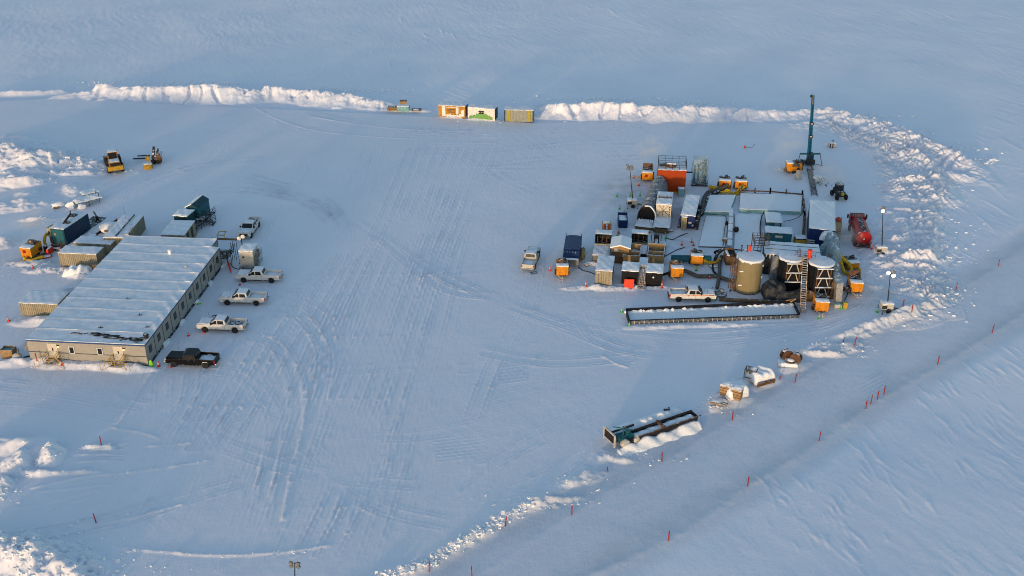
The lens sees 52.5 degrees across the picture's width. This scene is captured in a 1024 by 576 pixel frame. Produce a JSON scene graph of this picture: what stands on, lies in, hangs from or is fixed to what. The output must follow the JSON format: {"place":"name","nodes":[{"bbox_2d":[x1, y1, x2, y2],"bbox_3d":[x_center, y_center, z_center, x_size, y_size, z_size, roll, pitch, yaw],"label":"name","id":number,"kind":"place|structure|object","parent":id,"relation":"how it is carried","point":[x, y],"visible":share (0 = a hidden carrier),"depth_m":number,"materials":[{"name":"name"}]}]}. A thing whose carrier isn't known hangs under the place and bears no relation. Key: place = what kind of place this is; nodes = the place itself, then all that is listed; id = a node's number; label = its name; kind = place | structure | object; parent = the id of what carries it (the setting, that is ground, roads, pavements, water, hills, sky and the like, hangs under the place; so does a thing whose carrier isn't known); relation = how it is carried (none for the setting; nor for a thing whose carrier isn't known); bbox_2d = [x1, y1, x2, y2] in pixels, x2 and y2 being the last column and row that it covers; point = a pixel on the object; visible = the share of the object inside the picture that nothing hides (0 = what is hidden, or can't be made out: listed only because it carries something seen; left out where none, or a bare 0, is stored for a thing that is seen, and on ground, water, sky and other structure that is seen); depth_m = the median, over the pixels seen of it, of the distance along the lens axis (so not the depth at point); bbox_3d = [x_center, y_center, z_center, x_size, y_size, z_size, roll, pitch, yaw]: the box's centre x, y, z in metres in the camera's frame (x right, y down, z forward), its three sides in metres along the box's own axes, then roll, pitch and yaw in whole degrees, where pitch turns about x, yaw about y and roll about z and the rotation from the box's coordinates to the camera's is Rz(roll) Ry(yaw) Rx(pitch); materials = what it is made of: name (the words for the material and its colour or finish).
{"place":"outdoors","nodes":[
{"label":"outdoors","id":0,"kind":"place"},
{"bbox_2d":[0,0,1023,575],"bbox_3d":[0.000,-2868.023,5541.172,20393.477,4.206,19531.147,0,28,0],"label":"snow ground","id":1,"kind":"structure","parent":0,"point":[346,412],"depth_m":147.30,"materials":[{"name":"white snow"}]},
{"bbox_2d":[0,345,16,358],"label":"crate","id":2,"kind":"object","parent":1,"relation":"on","point":[7,351],"visible":0.9,"depth_m":133.11,"materials":[{"name":"beige wood"}]},
{"bbox_2d":[19,239,42,257],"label":"heater trailer","id":3,"kind":"object","parent":1,"relation":"on","point":[30,248],"visible":1,"depth_m":158.30,"materials":[{"name":"orange paint"}]},
{"bbox_2d":[18,290,69,315],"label":"shipping container","id":4,"kind":"object","parent":1,"relation":"on","point":[38,303],"visible":0.78,"depth_m":142.72,"materials":[{"name":"beige metal"}]},
{"bbox_2d":[62,264,91,276],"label":"snow pile","id":5,"kind":"object","parent":1,"relation":"on","point":[73,270],"visible":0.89,"depth_m":153.06,"materials":[{"name":"white snow"}]},
{"bbox_2d":[58,245,104,267],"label":"shipping container","id":6,"kind":"object","parent":1,"relation":"on","point":[69,255],"visible":0.88,"depth_m":155.62,"materials":[{"name":"beige metal"}]},
{"bbox_2d":[46,210,117,247],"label":"generator house","id":7,"kind":"structure","parent":1,"relation":"on","point":[70,228],"depth_m":163.41,"materials":[{"name":"teal metal"}]},
{"bbox_2d":[51,229,64,243],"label":"end door","id":8,"kind":"structure","parent":7,"relation":"in","point":[59,237],"depth_m":161.45,"materials":[{"name":"teal paint"}]},
{"bbox_2d":[65,188,101,208],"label":"buried trailer","id":9,"kind":"object","parent":1,"relation":"on","point":[82,199],"visible":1,"depth_m":176.29,"materials":[{"name":"grey metal"}]},
{"bbox_2d":[73,236,114,254],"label":"shipping container","id":10,"kind":"object","parent":1,"relation":"on","point":[107,245],"visible":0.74,"depth_m":159.34,"materials":[{"name":"beige metal"}]},
{"bbox_2d":[99,222,115,233],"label":"white tank cover","id":11,"kind":"object","parent":1,"relation":"on","point":[106,227],"visible":0.52,"depth_m":166.35,"materials":[{"name":"beige fabric"}]},
{"bbox_2d":[103,149,124,172],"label":"wheel loader","id":12,"kind":"object","parent":1,"relation":"on","point":[112,160],"visible":1,"depth_m":189.69,"materials":[{"name":"yellow paint"}]},
{"bbox_2d":[103,214,145,245],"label":"utility hut","id":13,"kind":"object","parent":1,"relation":"on","point":[119,229],"visible":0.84,"depth_m":163.58,"materials":[{"name":"beige metal"}]},
{"bbox_2d":[23,235,238,370],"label":"camp building","id":14,"kind":"structure","parent":1,"relation":"on","point":[131,299],"depth_m":140.24,"materials":[{"name":"beige metal"}]},
{"bbox_2d":[46,343,58,357],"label":"door","id":15,"kind":"structure","parent":14,"relation":"in","point":[52,349],"depth_m":131.64,"materials":[{"name":"white paint"}]},
{"bbox_2d":[112,346,124,360],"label":"door","id":16,"kind":"structure","parent":14,"relation":"in","point":[118,352],"depth_m":130.98,"materials":[{"name":"white paint"}]},
{"bbox_2d":[133,146,158,162],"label":"pallet forks","id":17,"kind":"object","parent":1,"relation":"on","point":[147,158],"visible":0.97,"depth_m":194.92,"materials":[{"name":"grey metal"}]},
{"bbox_2d":[160,220,196,237],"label":"entrance hut","id":18,"kind":"object","parent":1,"relation":"on","point":[181,228],"visible":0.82,"depth_m":162.52,"materials":[{"name":"beige metal"}]},
{"bbox_2d":[164,348,220,368],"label":"pickup truck","id":19,"kind":"object","parent":1,"relation":"on","point":[193,356],"visible":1,"depth_m":131.15,"materials":[{"name":"black paint"}]},
{"bbox_2d":[172,195,215,230],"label":"teal shed","id":20,"kind":"structure","parent":1,"relation":"on","point":[196,206],"depth_m":168.67,"materials":[{"name":"teal metal"}]},
{"bbox_2d":[195,210,215,225],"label":"stair tower","id":21,"kind":"structure","parent":1,"relation":"on","point":[206,219],"depth_m":169.35,"materials":[{"name":"grey metal"}]},
{"bbox_2d":[195,313,248,332],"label":"pickup truck","id":22,"kind":"object","parent":1,"relation":"on","point":[222,322],"visible":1,"depth_m":138.83,"materials":[{"name":"white paint"}]},
{"bbox_2d":[218,288,269,305],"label":"pickup truck","id":23,"kind":"object","parent":1,"relation":"on","point":[245,295],"visible":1,"depth_m":145.45,"materials":[{"name":"white paint"}]},
{"bbox_2d":[237,216,260,237],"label":"pickup truck","id":24,"kind":"object","parent":1,"relation":"on","point":[250,226],"visible":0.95,"depth_m":165.76,"materials":[{"name":"white paint"}]},
{"bbox_2d":[238,243,262,269],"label":"water tank","id":25,"kind":"object","parent":1,"relation":"on","point":[249,254],"visible":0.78,"depth_m":154.66,"materials":[{"name":"white paint"}]},
{"bbox_2d":[235,266,283,282],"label":"pickup truck","id":26,"kind":"object","parent":1,"relation":"on","point":[259,273],"visible":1,"depth_m":151.42,"materials":[{"name":"white paint"}]},
{"bbox_2d":[397,103,409,111],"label":"crate","id":27,"kind":"object","parent":1,"relation":"on","point":[403,107],"visible":1,"depth_m":220.57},
{"bbox_2d":[438,101,467,117],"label":"shipping container","id":28,"kind":"object","parent":1,"relation":"on","point":[454,109],"visible":1,"depth_m":216.82,"materials":[{"name":"orange metal"}]},
{"bbox_2d":[468,103,497,120],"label":"shipping container","id":29,"kind":"object","parent":1,"relation":"on","point":[484,112],"visible":1,"depth_m":215.45,"materials":[{"name":"white metal"}]},
{"bbox_2d":[0,78,1002,575],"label":"snow blocks","id":30,"kind":"structure","parent":1,"relation":"on","point":[500,524],"depth_m":116.41,"materials":[{"name":"white snow"}]},
{"bbox_2d":[504,106,533,121],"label":"shipping container","id":31,"kind":"object","parent":1,"relation":"on","point":[519,113],"visible":1,"depth_m":214.37,"materials":[{"name":"yellow metal"}]},
{"bbox_2d":[521,246,540,269],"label":"pickup truck","id":32,"kind":"object","parent":1,"relation":"on","point":[531,258],"visible":1,"depth_m":156.17,"materials":[{"name":"white paint"}]},
{"bbox_2d":[555,258,569,280],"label":"heater trailer","id":33,"kind":"object","parent":1,"relation":"on","point":[562,267],"visible":1,"depth_m":152.74,"materials":[{"name":"orange paint"}]},
{"bbox_2d":[555,233,584,268],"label":"navy trailer","id":34,"kind":"object","parent":1,"relation":"on","point":[573,252],"visible":0.88,"depth_m":156.74,"materials":[{"name":"blue metal"}]},
{"bbox_2d":[592,229,612,261],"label":"open shelter","id":35,"kind":"object","parent":1,"relation":"on","point":[602,242],"visible":0.87,"depth_m":160.02,"materials":[{"name":"grey metal"}]},
{"bbox_2d":[595,255,614,285],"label":"shipping container","id":36,"kind":"object","parent":1,"relation":"on","point":[604,270],"visible":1,"depth_m":150.61,"materials":[{"name":"beige metal"}]},
{"bbox_2d":[610,235,631,263],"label":"brown hut","id":37,"kind":"object","parent":1,"relation":"on","point":[620,245],"visible":0.96,"depth_m":156.52,"materials":[{"name":"brown wood"}]},
{"bbox_2d":[617,212,627,227],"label":"navy skip","id":38,"kind":"object","parent":1,"relation":"on","point":[622,219],"visible":1,"depth_m":168.52,"materials":[{"name":"paint"}]},
{"bbox_2d":[621,261,639,284],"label":"shipping container","id":39,"kind":"object","parent":1,"relation":"on","point":[630,270],"visible":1,"depth_m":150.54,"materials":[{"name":"black metal"}]},
{"bbox_2d":[623,243,640,261],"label":"plywood bin","id":40,"kind":"object","parent":1,"relation":"on","point":[633,256],"visible":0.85,"depth_m":156.88,"materials":[{"name":"brown wood"}]},
{"bbox_2d":[630,229,648,256],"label":"open shelter","id":41,"kind":"object","parent":1,"relation":"on","point":[638,236],"visible":0.73,"depth_m":160.65,"materials":[{"name":"grey metal"}]},
{"bbox_2d":[637,257,647,289],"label":"lattice stair","id":42,"kind":"object","parent":1,"relation":"on","point":[643,261],"visible":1,"depth_m":151.17,"materials":[{"name":"beige metal"}]},
{"bbox_2d":[641,163,653,180],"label":"heater trailer","id":43,"kind":"object","parent":1,"relation":"on","point":[647,173],"visible":1,"depth_m":185.87,"materials":[{"name":"orange paint"}]},
{"bbox_2d":[635,175,667,230],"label":"quonset tunnel","id":44,"kind":"structure","parent":1,"relation":"on","point":[646,215],"depth_m":170.37,"materials":[{"name":"grey metal"}]},
{"bbox_2d":[603,407,702,456],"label":"steel frame","id":45,"kind":"object","parent":1,"relation":"on","point":[646,433],"visible":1,"depth_m":118.71,"materials":[{"name":"teal metal"}]},
{"bbox_2d":[645,263,663,285],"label":"shipping container","id":46,"kind":"object","parent":1,"relation":"on","point":[654,274],"visible":0.98,"depth_m":150.15,"materials":[{"name":"black metal"}]},
{"bbox_2d":[647,243,664,263],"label":"plywood bin","id":47,"kind":"object","parent":1,"relation":"on","point":[655,254],"visible":0.91,"depth_m":157.22,"materials":[{"name":"brown wood"}]},
{"bbox_2d":[650,234,665,255],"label":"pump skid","id":48,"kind":"object","parent":1,"relation":"on","point":[656,238],"visible":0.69,"depth_m":161.71,"materials":[{"name":"grey metal"}]},
{"bbox_2d":[653,191,672,233],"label":"rig trailer","id":49,"kind":"object","parent":1,"relation":"on","point":[662,220],"visible":1,"depth_m":169.00,"materials":[{"name":"grey metal"}]},
{"bbox_2d":[657,155,686,192],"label":"red tank house","id":50,"kind":"structure","parent":1,"relation":"on","point":[673,174],"depth_m":180.19,"materials":[{"name":"orange metal"}]},
{"bbox_2d":[668,259,683,281],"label":"heater trailer","id":51,"kind":"object","parent":1,"relation":"on","point":[676,268],"visible":1,"depth_m":152.30,"materials":[{"name":"orange paint"}]},
{"bbox_2d":[677,195,702,229],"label":"navy doghouse","id":52,"kind":"object","parent":1,"relation":"on","point":[690,215],"visible":1,"depth_m":168.72,"materials":[{"name":"paint"}]},
{"bbox_2d":[671,255,711,261],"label":"container","id":53,"kind":"object","parent":1,"relation":"on","point":[683,258],"visible":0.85,"depth_m":156.83,"materials":[{"name":"teal metal"}]},
{"bbox_2d":[667,285,716,302],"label":"pickup truck","id":54,"kind":"object","parent":1,"relation":"on","point":[692,292],"visible":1,"depth_m":146.26,"materials":[{"name":"white paint"}]},
{"bbox_2d":[688,248,703,267],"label":"heater trailer","id":55,"kind":"object","parent":1,"relation":"on","point":[696,256],"visible":1,"depth_m":156.02,"materials":[{"name":"orange paint"}]},
{"bbox_2d":[686,156,707,186],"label":"wrapped separator","id":56,"kind":"object","parent":1,"relation":"on","point":[698,181],"visible":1,"depth_m":184.16,"materials":[{"name":"teal metal"}]},
{"bbox_2d":[683,269,734,281],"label":"duct hose","id":57,"kind":"object","parent":1,"relation":"on","point":[691,273],"visible":0.89,"depth_m":152.74,"materials":[{"name":"grey fabric"}]},
{"bbox_2d":[624,301,800,324],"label":"containment pond","id":58,"kind":"structure","parent":1,"relation":"on","point":[724,312],"depth_m":143.21,"materials":[{"name":"white snow"}]},
{"bbox_2d":[699,216,727,247],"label":"snow platform","id":59,"kind":"structure","parent":1,"relation":"on","point":[713,233],"depth_m":166.67,"materials":[{"name":"white snow"}]},
{"bbox_2d":[701,188,725,215],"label":"duct hose","id":60,"kind":"object","parent":1,"relation":"on","point":[709,194],"visible":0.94,"depth_m":178.88,"materials":[{"name":"black"}]},
{"bbox_2d":[701,183,728,211],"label":"duct hose","id":61,"kind":"object","parent":1,"relation":"on","point":[726,185],"visible":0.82,"depth_m":180.71,"materials":[{"name":"grey fabric"}]},
{"bbox_2d":[715,255,722,288],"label":"duct hose","id":62,"kind":"object","parent":1,"relation":"on","point":[719,273],"visible":1,"depth_m":153.84,"materials":[{"name":"grey fabric"}]},
{"bbox_2d":[704,195,735,214],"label":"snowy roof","id":63,"kind":"structure","parent":1,"relation":"on","point":[720,204],"depth_m":175.37,"materials":[{"name":"white snow"}]},
{"bbox_2d":[717,174,731,187],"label":"heater trailer","id":64,"kind":"object","parent":1,"relation":"on","point":[723,180],"visible":0.98,"depth_m":182.49,"materials":[{"name":"orange paint"}]},
{"bbox_2d":[723,248,736,264],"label":"mixing box","id":65,"kind":"object","parent":1,"relation":"on","point":[728,253],"visible":0.89,"depth_m":156.61,"materials":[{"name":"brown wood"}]},
{"bbox_2d":[722,208,738,247],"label":"walkway duct","id":66,"kind":"object","parent":1,"relation":"on","point":[731,229],"visible":1,"depth_m":166.63,"materials":[{"name":"grey metal"}]},
{"bbox_2d":[720,380,744,400],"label":"crate stack","id":67,"kind":"object","parent":1,"relation":"on","point":[737,390],"visible":0.99,"depth_m":124.81,"materials":[{"name":"beige wood"}]},
{"bbox_2d":[725,380,748,400],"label":"tarpaulin cover","id":68,"kind":"object","parent":1,"relation":"on","point":[729,395],"visible":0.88,"depth_m":125.24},
{"bbox_2d":[733,175,747,188],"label":"heater trailer","id":69,"kind":"object","parent":1,"relation":"on","point":[740,180],"visible":1,"depth_m":182.36,"materials":[{"name":"orange paint"}]},
{"bbox_2d":[728,245,764,294],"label":"storage tank","id":70,"kind":"object","parent":1,"relation":"on","point":[749,266],"visible":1,"depth_m":147.61,"materials":[{"name":"brown metal"}]},
{"bbox_2d":[734,214,760,251],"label":"snowy roof","id":71,"kind":"structure","parent":1,"relation":"on","point":[747,225],"depth_m":167.00,"materials":[{"name":"white snow"}]},
{"bbox_2d":[719,297,783,302],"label":"duct hose","id":72,"kind":"object","parent":1,"relation":"on","point":[739,300],"visible":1,"depth_m":146.15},
{"bbox_2d":[751,232,769,252],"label":"access cage","id":73,"kind":"object","parent":1,"relation":"on","point":[767,235],"visible":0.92,"depth_m":154.63,"materials":[{"name":"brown metal"}]},
{"bbox_2d":[746,365,775,384],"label":"tarpaulin cover","id":74,"kind":"object","parent":1,"relation":"on","point":[763,374],"visible":1,"depth_m":128.29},
{"bbox_2d":[739,186,801,194],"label":"pipe rack","id":75,"kind":"object","parent":1,"relation":"on","point":[755,191],"visible":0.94,"depth_m":180.08,"materials":[{"name":"brown metal"}]},
{"bbox_2d":[760,279,785,299],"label":"tarpaulin cover","id":76,"kind":"object","parent":1,"relation":"on","point":[770,288],"visible":0.9,"depth_m":146.78,"materials":[{"name":"plastic"}]},
{"bbox_2d":[765,212,781,226],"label":"teal cabin","id":77,"kind":"object","parent":1,"relation":"on","point":[773,218],"visible":0.97,"depth_m":168.22,"materials":[{"name":"paint"}]},
{"bbox_2d":[769,256,778,279],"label":"tarpaulin cover","id":78,"kind":"object","parent":1,"relation":"on","point":[773,268],"visible":0.71,"depth_m":151.76,"materials":[{"name":"grey plastic"}]},
{"bbox_2d":[764,226,792,241],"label":"teal cabin","id":79,"kind":"object","parent":1,"relation":"on","point":[779,234],"visible":0.99,"depth_m":162.79,"materials":[{"name":"metal"}]},
{"bbox_2d":[777,359,797,367],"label":"tarpaulin cover","id":80,"kind":"object","parent":1,"relation":"on","point":[781,363],"visible":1,"depth_m":131.56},
{"bbox_2d":[790,351,802,363],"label":"cable reel","id":81,"kind":"object","parent":80,"relation":"on","point":[796,356],"visible":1,"depth_m":131.63,"materials":[{"name":"brown wood"}]},
{"bbox_2d":[777,159,801,173],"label":"heater trailer","id":82,"kind":"object","parent":1,"relation":"on","point":[788,166],"visible":0.96,"depth_m":189.14,"materials":[{"name":"orange paint"}]},
{"bbox_2d":[775,290,804,302],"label":"tarpaulin cover","id":83,"kind":"object","parent":1,"relation":"on","point":[782,295],"visible":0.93,"depth_m":146.16,"materials":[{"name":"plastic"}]},
{"bbox_2d":[776,248,803,290],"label":"braced silo","id":84,"kind":"object","parent":1,"relation":"on","point":[790,268],"visible":0.86,"depth_m":148.36,"materials":[{"name":"black metal"}]},
{"bbox_2d":[762,241,820,275],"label":"long tank house","id":85,"kind":"structure","parent":1,"relation":"on","point":[771,250],"depth_m":153.71,"materials":[{"name":"white metal"}]},
{"bbox_2d":[793,235,806,243],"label":"pump unit","id":86,"kind":"object","parent":1,"relation":"on","point":[801,239],"visible":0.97,"depth_m":162.40,"materials":[{"name":"yellow paint"}]},
{"bbox_2d":[801,190,805,234],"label":"pipe rack","id":87,"kind":"object","parent":1,"relation":"on","point":[804,217],"visible":0.94,"depth_m":171.01,"materials":[{"name":"brown metal"}]},
{"bbox_2d":[795,250,815,312],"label":"access ladder","id":88,"kind":"object","parent":1,"relation":"on","point":[805,256],"visible":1,"depth_m":145.59,"materials":[{"name":"grey metal"}]},
{"bbox_2d":[797,289,819,301],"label":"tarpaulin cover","id":89,"kind":"object","parent":1,"relation":"on","point":[809,296],"visible":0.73,"depth_m":146.51,"materials":[{"name":"brown fabric"}]},
{"bbox_2d":[798,94,821,169],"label":"drilling mast","id":90,"kind":"object","parent":1,"relation":"on","point":[810,160],"visible":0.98,"depth_m":191.63,"materials":[{"name":"teal metal"}]},
{"bbox_2d":[805,253,834,298],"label":"braced silo","id":91,"kind":"object","parent":1,"relation":"on","point":[820,272],"visible":0.81,"depth_m":146.01,"materials":[{"name":"black metal"}]},
{"bbox_2d":[812,293,829,317],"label":"heater trailer","id":92,"kind":"object","parent":1,"relation":"on","point":[820,302],"visible":1,"depth_m":143.21,"materials":[{"name":"orange paint"}]},
{"bbox_2d":[823,232,839,247],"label":"tarpaulin cover","id":93,"kind":"object","parent":1,"relation":"on","point":[831,237],"visible":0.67,"depth_m":158.13,"materials":[{"name":"grey plastic"}]},
{"bbox_2d":[825,242,841,272],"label":"tarpaulin cover","id":94,"kind":"object","parent":1,"relation":"on","point":[834,250],"visible":0.66,"depth_m":153.29,"materials":[{"name":"grey plastic"}]},
{"bbox_2d":[833,272,842,305],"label":"silver duct","id":95,"kind":"object","parent":1,"relation":"on","point":[838,287],"visible":0.99,"depth_m":145.40,"materials":[{"name":"metal"}]},
{"bbox_2d":[830,182,847,200],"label":"tractor","id":96,"kind":"object","parent":1,"relation":"on","point":[838,189],"visible":1,"depth_m":178.69,"materials":[{"name":"grey metal"}]},
{"bbox_2d":[843,254,859,269],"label":"heater trailer","id":97,"kind":"object","parent":1,"relation":"on","point":[853,261],"visible":0.77,"depth_m":154.81,"materials":[{"name":"orange metal"}]},
{"bbox_2d":[846,270,863,296],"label":"heater trailer","id":98,"kind":"object","parent":1,"relation":"on","point":[855,283],"visible":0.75,"depth_m":148.30,"materials":[{"name":"orange paint"}]},
{"bbox_2d":[847,213,871,247],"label":"tanker truck","id":99,"kind":"object","parent":1,"relation":"on","point":[862,236],"visible":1,"depth_m":162.40,"materials":[{"name":"red metal"}]},
{"bbox_2d":[875,206,887,254],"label":"light tower","id":100,"kind":"structure","parent":1,"relation":"on","point":[881,248],"depth_m":159.14,"materials":[{"name":"white metal"}]},
{"bbox_2d":[877,270,899,314],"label":"light tower","id":101,"kind":"structure","parent":1,"relation":"on","point":[887,305],"depth_m":143.46,"materials":[{"name":"white metal"}]},
{"bbox_2d":[626,164,642,208],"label":"light tower","id":102,"kind":"structure","parent":0,"point":[632,201],"depth_m":175.44,"materials":[{"name":"white metal"}]},
{"bbox_2d":[739,193,801,214],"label":"snowy roof","id":103,"kind":"structure","parent":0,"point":[786,204],"depth_m":175.75,"materials":[{"name":"white snow"}]},
{"bbox_2d":[807,199,841,247],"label":"navy building","id":104,"kind":"structure","parent":0,"point":[822,221],"depth_m":163.77,"materials":[{"name":"paint"}]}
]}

